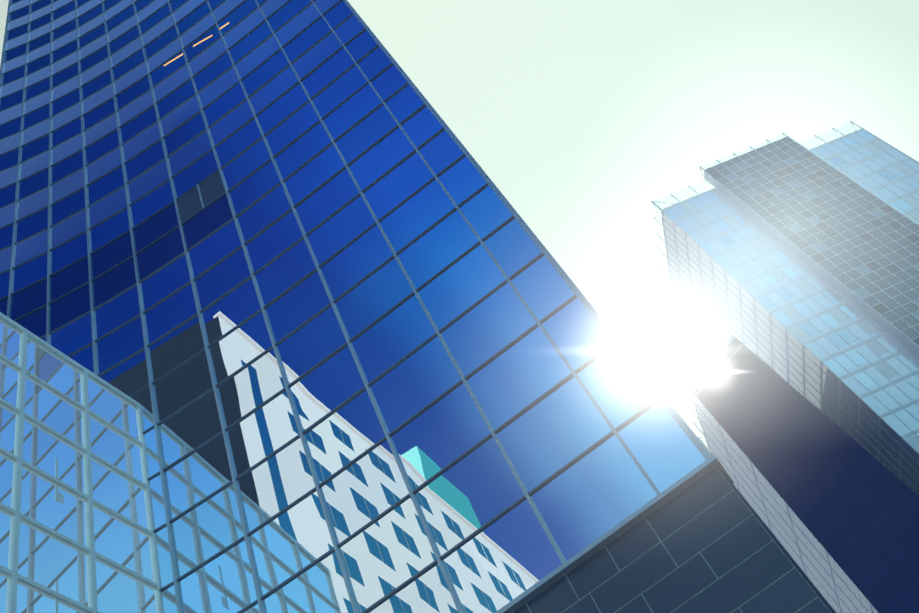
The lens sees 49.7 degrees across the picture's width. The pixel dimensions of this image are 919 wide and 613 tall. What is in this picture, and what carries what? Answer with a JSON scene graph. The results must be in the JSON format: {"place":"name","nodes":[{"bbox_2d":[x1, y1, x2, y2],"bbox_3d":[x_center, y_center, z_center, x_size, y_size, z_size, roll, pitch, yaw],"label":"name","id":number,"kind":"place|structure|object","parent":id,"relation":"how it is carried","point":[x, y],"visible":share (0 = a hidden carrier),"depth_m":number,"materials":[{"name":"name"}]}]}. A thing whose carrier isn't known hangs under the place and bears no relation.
{"place":"outdoors","nodes":[
{"label":"outdoors","id":0,"kind":"place"},
{"bbox_2d":[55,458,63,612],"bbox_3d":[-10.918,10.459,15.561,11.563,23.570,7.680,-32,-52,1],"label":"window reflection","id":1,"kind":"object","parent":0,"point":[59,496],"depth_m":20.84,"materials":[{"name":"glass"}]},
{"bbox_2d":[0,0,918,451],"label":"sky","id":2,"kind":"structure","parent":0,"point":[584,115],"materials":[{"name":"white"}]},
{"bbox_2d":[679,378,707,449],"bbox_3d":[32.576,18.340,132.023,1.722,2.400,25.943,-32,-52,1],"label":"tower parapet glass","id":3,"kind":"object","parent":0,"point":[693,414],"depth_m":128.17,"materials":[{"name":"white glass"}]},
{"bbox_2d":[705,135,786,167],"bbox_3d":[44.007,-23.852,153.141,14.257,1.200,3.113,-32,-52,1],"label":"roof railing","id":4,"kind":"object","parent":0,"point":[756,147],"depth_m":153.25,"materials":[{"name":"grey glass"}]},
{"bbox_2d":[717,467,835,612],"bbox_3d":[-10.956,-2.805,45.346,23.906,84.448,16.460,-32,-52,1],"label":"trim","id":5,"kind":"structure","parent":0,"point":[802,573],"depth_m":14.65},
{"bbox_2d":[0,194,232,336],"bbox_3d":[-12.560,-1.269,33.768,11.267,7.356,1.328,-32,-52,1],"label":"window panes","id":6,"kind":"structure","parent":5,"relation":"attached to","point":[198,227],"depth_m":32.87,"materials":[{"name":"blue glass"}]},
{"bbox_2d":[164,22,228,65],"bbox_3d":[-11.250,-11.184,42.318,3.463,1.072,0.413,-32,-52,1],"label":"ceiling lights","id":7,"kind":"object","parent":5,"relation":"in","point":[194,45],"depth_m":42.27},
{"bbox_2d":[177,171,224,222],"bbox_3d":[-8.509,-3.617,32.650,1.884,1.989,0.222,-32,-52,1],"label":"window panes","id":8,"kind":"structure","parent":5,"relation":"attached to","point":[211,190],"depth_m":32.66,"materials":[{"name":"glass"}]},
{"bbox_2d":[0,0,658,612],"bbox_3d":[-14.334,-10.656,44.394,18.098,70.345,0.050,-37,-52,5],"label":"horizontal mullions","id":9,"kind":"object","parent":5,"relation":"attached to","point":[544,482],"depth_m":28.02,"materials":[{"name":"silver metal"}]},
{"bbox_2d":[0,0,705,612],"bbox_3d":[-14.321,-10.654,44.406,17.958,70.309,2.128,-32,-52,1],"label":"glass windows","id":10,"kind":"structure","parent":5,"relation":"attached to","point":[596,492],"depth_m":23.19,"materials":[{"name":"blue glass"}]},
{"bbox_2d":[0,0,709,612],"bbox_3d":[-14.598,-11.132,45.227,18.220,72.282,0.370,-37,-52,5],"label":"vertical mullions","id":11,"kind":"object","parent":5,"relation":"attached to","point":[670,408],"depth_m":24.78,"materials":[{"name":"silver metal"}]},
{"bbox_2d":[495,452,733,612],"bbox_3d":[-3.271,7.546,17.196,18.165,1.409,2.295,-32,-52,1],"label":"parapet coping","id":12,"kind":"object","parent":5,"relation":"attached to","point":[619,529],"depth_m":16.07,"materials":[{"name":"grey metal"}]},
{"bbox_2d":[513,468,829,612],"bbox_3d":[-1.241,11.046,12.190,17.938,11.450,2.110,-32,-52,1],"label":"tiled wall","id":13,"kind":"structure","parent":5,"relation":"attached to","point":[792,591],"depth_m":15.27,"materials":[{"name":"grey tile"}]},
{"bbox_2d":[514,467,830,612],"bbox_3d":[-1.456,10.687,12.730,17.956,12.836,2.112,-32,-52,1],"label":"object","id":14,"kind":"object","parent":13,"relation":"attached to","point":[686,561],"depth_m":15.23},
{"label":"ground","id":15,"kind":"structure","parent":0,"visible":0},
{"bbox_2d":[0,312,162,612],"bbox_3d":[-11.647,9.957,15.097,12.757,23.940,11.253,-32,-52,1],"label":"atrium frames","id":16,"kind":"structure","parent":15,"relation":"on","point":[12,571],"depth_m":21.72,"materials":[{"name":"grey metal"}]},
{"bbox_2d":[0,320,158,612],"bbox_3d":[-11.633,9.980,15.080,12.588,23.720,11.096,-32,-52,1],"label":"glass facade","id":17,"kind":"structure","parent":16,"relation":"attached to","point":[46,559],"depth_m":21.50,"materials":[{"name":"blue glass"}]},
{"bbox_2d":[689,389,877,612],"bbox_3d":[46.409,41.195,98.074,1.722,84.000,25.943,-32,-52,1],"label":"wall","id":18,"kind":"structure","parent":15,"relation":"on","point":[843,576],"depth_m":112.63,"materials":[{"name":"white"}]},
{"bbox_2d":[662,130,918,495],"bbox_3d":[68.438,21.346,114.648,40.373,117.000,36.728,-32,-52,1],"label":"glass facade","id":19,"kind":"structure","parent":15,"relation":"on","point":[895,423],"depth_m":131.96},
{"bbox_2d":[651,121,918,491],"bbox_3d":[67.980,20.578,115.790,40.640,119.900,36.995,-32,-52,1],"label":"window frames","id":20,"kind":"structure","parent":19,"relation":"attached to","point":[893,411],"depth_m":133.35,"materials":[{"name":"white"}]},
{"bbox_2d":[653,124,859,352],"bbox_3d":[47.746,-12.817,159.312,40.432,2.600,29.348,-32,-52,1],"label":"glass tower parapet","id":21,"kind":"object","parent":20,"relation":"on","point":[688,197],"depth_m":154.56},
{"bbox_2d":[681,130,918,451],"bbox_3d":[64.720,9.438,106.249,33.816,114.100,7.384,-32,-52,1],"label":"window panes","id":22,"kind":"object","parent":19,"relation":"attached to","point":[847,363],"depth_m":128.85,"materials":[{"name":"blue"}]},
{"bbox_2d":[699,133,918,357],"bbox_3d":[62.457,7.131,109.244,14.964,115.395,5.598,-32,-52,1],"label":"tower screen frames","id":23,"kind":"structure","parent":19,"relation":"attached to","point":[871,312],"depth_m":133.80,"materials":[{"name":"white"}]},
{"bbox_2d":[705,137,918,339],"bbox_3d":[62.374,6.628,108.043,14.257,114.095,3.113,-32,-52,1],"label":"building facade","id":24,"kind":"structure","parent":23,"relation":"attached to","point":[900,312],"depth_m":133.86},
{"bbox_2d":[711,145,918,345],"bbox_3d":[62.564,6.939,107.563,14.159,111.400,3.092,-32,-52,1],"label":"window panes","id":25,"kind":"object","parent":23,"relation":"attached to","point":[862,293],"depth_m":136.71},
{"bbox_2d":[690,338,918,612],"bbox_3d":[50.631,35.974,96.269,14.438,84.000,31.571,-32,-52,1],"label":"building facade","id":26,"kind":"structure","parent":15,"relation":"on","point":[884,486],"depth_m":103.96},
{"bbox_2d":[676,335,878,612],"bbox_3d":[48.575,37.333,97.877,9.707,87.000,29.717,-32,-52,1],"label":"tower frames","id":27,"kind":"structure","parent":26,"relation":"attached to","point":[715,356],"depth_m":119.56,"materials":[{"name":"white metal"}]},
{"bbox_2d":[697,348,918,612],"bbox_3d":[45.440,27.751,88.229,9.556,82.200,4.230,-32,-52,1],"label":"tower windows","id":28,"kind":"structure","parent":26,"relation":"attached to","point":[905,501],"depth_m":104.49,"materials":[{"name":"blue glass"}]}
]}

